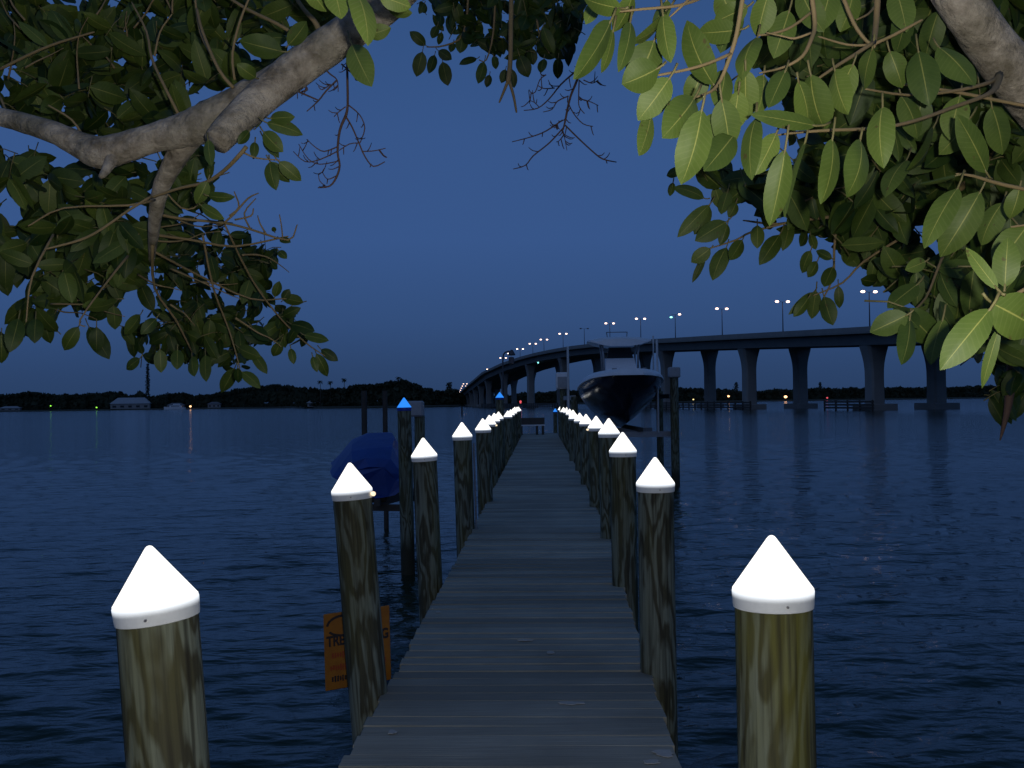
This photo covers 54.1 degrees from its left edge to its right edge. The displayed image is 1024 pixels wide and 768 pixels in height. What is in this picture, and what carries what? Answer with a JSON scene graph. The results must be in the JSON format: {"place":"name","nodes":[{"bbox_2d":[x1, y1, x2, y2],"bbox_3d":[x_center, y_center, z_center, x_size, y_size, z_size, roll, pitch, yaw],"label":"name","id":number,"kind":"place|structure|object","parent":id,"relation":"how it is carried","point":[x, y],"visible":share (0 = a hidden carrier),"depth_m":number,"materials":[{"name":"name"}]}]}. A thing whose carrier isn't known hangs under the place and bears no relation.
{"place":"outdoors","nodes":[
{"label":"outdoors","id":0,"kind":"place"},
{"bbox_2d":[0,397,987,411],"bbox_3d":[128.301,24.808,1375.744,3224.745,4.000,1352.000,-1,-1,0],"label":"land","id":1,"kind":"structure","parent":0,"point":[440,405],"depth_m":1024.42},
{"bbox_2d":[0,406,21,410],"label":"shore house","id":2,"kind":"structure","parent":1,"relation":"on","point":[4,408],"depth_m":1080.90,"materials":[{"name":"paint"}]},
{"bbox_2d":[110,397,150,408],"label":"shore house","id":3,"kind":"structure","parent":1,"relation":"on","point":[132,403],"depth_m":1075.44,"materials":[{"name":"paint"}]},
{"bbox_2d":[145,364,150,395],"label":"norfolk pine","id":4,"kind":"object","parent":1,"relation":"on","point":[147,380],"visible":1,"depth_m":1085.06,"materials":[{"name":"green plant"}]},
{"bbox_2d":[167,403,184,406],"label":"shore house","id":5,"kind":"structure","parent":1,"relation":"on","point":[168,405],"depth_m":1074.65,"materials":[{"name":"paint"}]},
{"bbox_2d":[208,402,220,407],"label":"shore house","id":6,"kind":"structure","parent":1,"relation":"on","point":[213,404],"depth_m":1075.58,"materials":[{"name":"paint"}]},
{"bbox_2d":[307,401,319,406],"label":"shore house","id":7,"kind":"structure","parent":1,"relation":"on","point":[309,404],"depth_m":771.08,"materials":[{"name":"paint"}]},
{"bbox_2d":[317,381,322,406],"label":"palm tree","id":8,"kind":"object","parent":1,"relation":"on","point":[320,391],"visible":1,"depth_m":764.72,"materials":[{"name":"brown plant"}]},
{"bbox_2d":[327,381,332,405],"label":"palm tree","id":9,"kind":"object","parent":1,"relation":"on","point":[330,382],"visible":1,"depth_m":764.75,"materials":[{"name":"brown plant"}]},
{"bbox_2d":[446,382,452,390],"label":"norfolk pine","id":10,"kind":"object","parent":1,"relation":"on","point":[449,385],"visible":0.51,"depth_m":759.41,"materials":[{"name":"green plant"}]},
{"bbox_2d":[0,379,1023,409],"bbox_3d":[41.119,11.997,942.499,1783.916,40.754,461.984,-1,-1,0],"label":"treeline","id":11,"kind":"object","parent":1,"relation":"on","point":[280,395],"visible":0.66,"depth_m":1041.95,"materials":[{"name":"plant"}]},
{"bbox_2d":[0,0,995,402],"label":"sky","id":12,"kind":"structure","parent":0,"point":[437,260],"materials":[{"name":"blue"}]},
{"bbox_2d":[0,398,1023,767],"bbox_3d":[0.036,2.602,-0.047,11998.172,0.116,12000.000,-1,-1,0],"label":"water","id":13,"kind":"structure","parent":0,"point":[898,532],"depth_m":16.42,"materials":[{"name":"blue liquid"}]},
{"bbox_2d":[111,546,209,767],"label":"dock piling","id":14,"kind":"object","parent":13,"relation":"in","point":[155,610],"visible":1,"depth_m":2.66,"materials":[{"name":"brown wood"}]},
{"bbox_2d":[339,433,681,767],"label":"wooden dock","id":15,"kind":"object","parent":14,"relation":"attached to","point":[524,649],"visible":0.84,"depth_m":6.22,"materials":[{"name":"grey wood"}]},
{"bbox_2d":[323,605,390,690],"bbox_3d":[-0.949,1.699,6.137,0.425,0.640,0.059,-1,-1,-30],"label":"warning sign","id":16,"kind":"object","parent":15,"relation":"attached to","point":[335,663],"visible":0.33,"depth_m":6.05,"materials":[{"name":"orange"}]},
{"bbox_2d":[521,418,544,434],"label":"dock bench","id":17,"kind":"object","parent":15,"relation":"on","point":[536,422],"visible":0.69,"depth_m":42.48,"materials":[{"name":"grey wood"}]},
{"bbox_2d":[164,404,185,409],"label":"moored yacht","id":18,"kind":"object","parent":13,"relation":"on","point":[176,406],"visible":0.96,"depth_m":1038.19,"materials":[{"name":"white glass"}]},
{"bbox_2d":[331,463,386,743],"bbox_3d":[-0.735,2.372,5.567,0.251,3.880,0.232,-5,-1,0],"label":"dock piling","id":19,"kind":"object","parent":13,"relation":"in","point":[353,493],"visible":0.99,"depth_m":5.50,"materials":[{"name":"brown wood"}]},
{"bbox_2d":[333,391,424,528],"bbox_3d":[-2.296,2.274,18.358,1.383,4.382,5.404,-1,-1,-3],"label":"watercraft lift","id":20,"kind":"object","parent":13,"relation":"in","point":[417,414],"visible":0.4,"depth_m":19.10,"materials":[{"name":"brown wood"}]},
{"bbox_2d":[330,432,398,502],"bbox_3d":[-2.433,1.379,17.249,1.328,1.079,2.961,-1,-1,-8],"label":"covered watercraft","id":21,"kind":"object","parent":20,"relation":"on","point":[372,458],"visible":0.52,"depth_m":15.96,"materials":[{"name":"blue fabric"}]},
{"bbox_2d":[397,398,414,574],"bbox_3d":[-1.605,2.354,15.364,0.227,4.294,0.227,-1,-1,0],"label":"dock piling","id":22,"kind":"object","parent":13,"relation":"in","point":[404,408],"visible":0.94,"depth_m":15.29,"materials":[{"name":"brown wood"}]},
{"bbox_2d":[411,438,442,624],"bbox_3d":[-0.681,2.417,8.716,0.229,3.902,0.232,-3,-1,0],"label":"dock piling","id":23,"kind":"object","parent":13,"relation":"in","point":[427,519],"visible":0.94,"depth_m":8.65,"materials":[{"name":"brown wood"}]},
{"bbox_2d":[452,422,476,556],"bbox_3d":[-0.491,2.424,11.366,0.254,3.980,0.232,-2,-1,0],"label":"dock piling","id":24,"kind":"object","parent":13,"relation":"in","point":[465,492],"visible":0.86,"depth_m":11.30,"materials":[{"name":"brown wood"}]},
{"bbox_2d":[475,418,492,516],"bbox_3d":[-0.350,2.477,14.266,0.229,3.975,0.232,-2,-1,0],"label":"dock piling","id":25,"kind":"object","parent":13,"relation":"in","point":[484,460],"visible":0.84,"depth_m":14.20,"materials":[{"name":"brown wood"}]},
{"bbox_2d":[485,415,497,487],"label":"dock piling","id":26,"kind":"object","parent":13,"relation":"in","point":[490,421],"visible":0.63,"depth_m":17.31,"materials":[{"name":"brown wood"}]},
{"bbox_2d":[491,413,500,477],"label":"dock piling","id":27,"kind":"object","parent":13,"relation":"in","point":[495,418],"visible":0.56,"depth_m":20.31,"materials":[{"name":"brown wood"}]},
{"bbox_2d":[496,412,503,473],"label":"dock piling","id":28,"kind":"object","parent":13,"relation":"in","point":[499,416],"visible":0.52,"depth_m":23.31,"materials":[{"name":"brown wood"}]},
{"bbox_2d":[495,392,504,467],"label":"dock piling","id":29,"kind":"object","parent":13,"relation":"in","point":[499,398],"visible":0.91,"depth_m":27.41,"materials":[{"name":"brown wood"}]},
{"bbox_2d":[504,411,512,465],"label":"dock piling","id":30,"kind":"object","parent":13,"relation":"in","point":[508,446],"visible":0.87,"depth_m":26.29,"materials":[{"name":"brown wood"}]},
{"bbox_2d":[502,350,514,396],"bbox_3d":[-0.061,1.670,28.964,0.392,5.314,0.220,-1,-1,0],"label":"gooseneck lamp","id":31,"kind":"object","parent":13,"relation":"in","point":[511,353],"visible":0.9,"depth_m":28.98,"materials":[{"name":"metal"}]},
{"bbox_2d":[509,409,514,451],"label":"dock piling","id":32,"kind":"object","parent":13,"relation":"in","point":[513,427],"visible":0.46,"depth_m":29.31,"materials":[{"name":"brown wood"}]},
{"bbox_2d":[512,408,516,446],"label":"dock piling","id":33,"kind":"object","parent":13,"relation":"in","point":[515,413],"visible":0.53,"depth_m":32.30,"materials":[{"name":"brown wood"}]},
{"bbox_2d":[514,407,517,442],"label":"dock piling","id":34,"kind":"object","parent":13,"relation":"in","point":[515,409],"visible":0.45,"depth_m":35.33,"materials":[{"name":"brown wood"}]},
{"bbox_2d":[516,407,520,440],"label":"dock piling","id":35,"kind":"object","parent":13,"relation":"in","point":[519,435],"visible":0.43,"depth_m":38.29,"materials":[{"name":"brown wood"}]},
{"bbox_2d":[481,403,557,407],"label":"timber fender","id":36,"kind":"object","parent":13,"relation":"in","point":[524,405],"visible":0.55,"depth_m":451.28,"materials":[{"name":"brown wood"}]},
{"bbox_2d":[518,407,521,435],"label":"dock piling","id":37,"kind":"object","parent":13,"relation":"in","point":[520,421],"visible":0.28,"depth_m":41.31,"materials":[{"name":"brown wood"}]},
{"bbox_2d":[553,409,557,433],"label":"dock piling","id":38,"kind":"object","parent":13,"relation":"in","point":[555,421],"visible":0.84,"depth_m":45.41,"materials":[{"name":"brown wood"}]},
{"bbox_2d":[558,407,559,436],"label":"dock piling","id":39,"kind":"object","parent":13,"relation":"in","point":[559,422],"visible":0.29,"depth_m":41.32,"materials":[{"name":"brown wood"}]},
{"bbox_2d":[560,407,564,444],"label":"dock piling","id":40,"kind":"object","parent":13,"relation":"in","point":[562,425],"visible":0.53,"depth_m":35.28,"materials":[{"name":"brown wood"}]},
{"bbox_2d":[563,407,567,449],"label":"dock piling","id":41,"kind":"object","parent":13,"relation":"in","point":[564,413],"visible":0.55,"depth_m":32.31,"materials":[{"name":"brown wood"}]},
{"bbox_2d":[566,409,571,452],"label":"dock piling","id":42,"kind":"object","parent":13,"relation":"in","point":[569,411],"visible":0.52,"depth_m":29.30,"materials":[{"name":"brown wood"}]},
{"bbox_2d":[568,412,576,462],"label":"dock piling","id":43,"kind":"object","parent":13,"relation":"in","point":[572,417],"visible":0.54,"depth_m":23.20,"materials":[{"name":"brown wood"}]},
{"bbox_2d":[574,413,582,473],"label":"dock piling","id":44,"kind":"object","parent":13,"relation":"in","point":[578,418],"visible":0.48,"depth_m":19.91,"materials":[{"name":"brown wood"}]},
{"bbox_2d":[579,414,591,490],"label":"dock piling","id":45,"kind":"object","parent":13,"relation":"in","point":[585,422],"visible":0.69,"depth_m":16.70,"materials":[{"name":"brown wood"}]},
{"bbox_2d":[586,416,602,514],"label":"dock piling","id":46,"kind":"object","parent":13,"relation":"in","point":[594,427],"visible":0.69,"depth_m":13.40,"materials":[{"name":"brown wood"}]},
{"bbox_2d":[598,418,619,538],"bbox_3d":[1.051,2.370,10.566,0.229,4.016,0.232,-1,-1,0],"label":"dock piling","id":47,"kind":"object","parent":13,"relation":"in","point":[608,434],"visible":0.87,"depth_m":10.50,"materials":[{"name":"brown wood"}]},
{"bbox_2d":[556,339,679,485],"bbox_3d":[3.387,1.724,33.608,3.515,6.080,6.430,-1,-1,0],"label":"lift","id":48,"kind":"object","parent":13,"relation":"in","point":[562,385],"visible":0.6,"depth_m":30.99,"materials":[{"name":"brown wood"}]},
{"bbox_2d":[577,332,663,426],"bbox_3d":[3.571,-0.180,33.380,2.690,3.234,8.850,-1,-1,2],"label":"console boat","id":49,"kind":"object","parent":48,"relation":"on","point":[619,389],"visible":1,"depth_m":30.80,"materials":[{"name":"plastic"}]},
{"bbox_2d":[609,432,638,632],"bbox_3d":[0.943,2.368,8.267,0.229,3.939,0.232,-1,-1,0],"label":"dock piling","id":50,"kind":"object","parent":13,"relation":"in","point":[622,453],"visible":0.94,"depth_m":8.20,"materials":[{"name":"brown wood"}]},
{"bbox_2d":[636,457,677,757],"bbox_3d":[0.875,2.365,5.917,0.229,3.862,0.232,-1,-1,0],"label":"dock piling","id":51,"kind":"object","parent":13,"relation":"in","point":[655,486],"visible":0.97,"depth_m":5.85,"materials":[{"name":"brown wood"}]},
{"bbox_2d":[645,401,751,409],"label":"timber fender","id":52,"kind":"object","parent":13,"relation":"in","point":[651,405],"visible":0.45,"depth_m":265.49,"materials":[{"name":"brown wood"}]},
{"bbox_2d":[460,326,959,410],"bbox_3d":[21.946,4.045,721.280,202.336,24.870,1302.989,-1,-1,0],"label":"road bridge","id":53,"kind":"structure","parent":13,"relation":"in","point":[485,386],"depth_m":253.61,"materials":[{"name":"concrete"}]},
{"bbox_2d":[670,314,680,337],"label":"street lamp","id":54,"kind":"object","parent":53,"relation":"on","point":[675,323],"visible":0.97,"depth_m":314.15,"materials":[{"name":"metal"}]},
{"bbox_2d":[775,300,789,330],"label":"street lamp","id":55,"kind":"object","parent":53,"relation":"on","point":[776,301],"visible":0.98,"depth_m":249.13,"materials":[{"name":"metal"}]},
{"bbox_2d":[861,290,877,325],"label":"street lamp","id":56,"kind":"object","parent":53,"relation":"on","point":[862,291],"visible":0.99,"depth_m":213.44,"materials":[{"name":"metal"}]},
{"bbox_2d":[732,535,816,767],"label":"dock piling","id":57,"kind":"object","parent":13,"relation":"in","point":[773,595],"visible":1,"depth_m":2.76,"materials":[{"name":"brown wood"}]},
{"bbox_2d":[824,400,873,410],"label":"timber fender","id":58,"kind":"object","parent":13,"relation":"in","point":[848,404],"visible":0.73,"depth_m":200.53,"materials":[{"name":"brown wood"}]},
{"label":"ground","id":59,"kind":"structure","parent":0,"visible":0},
{"bbox_2d":[0,0,1023,440],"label":"fig tree","id":60,"kind":"object","parent":59,"relation":"on","point":[910,112],"visible":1,"depth_m":2.88,"materials":[{"name":"green plant"}]}
]}

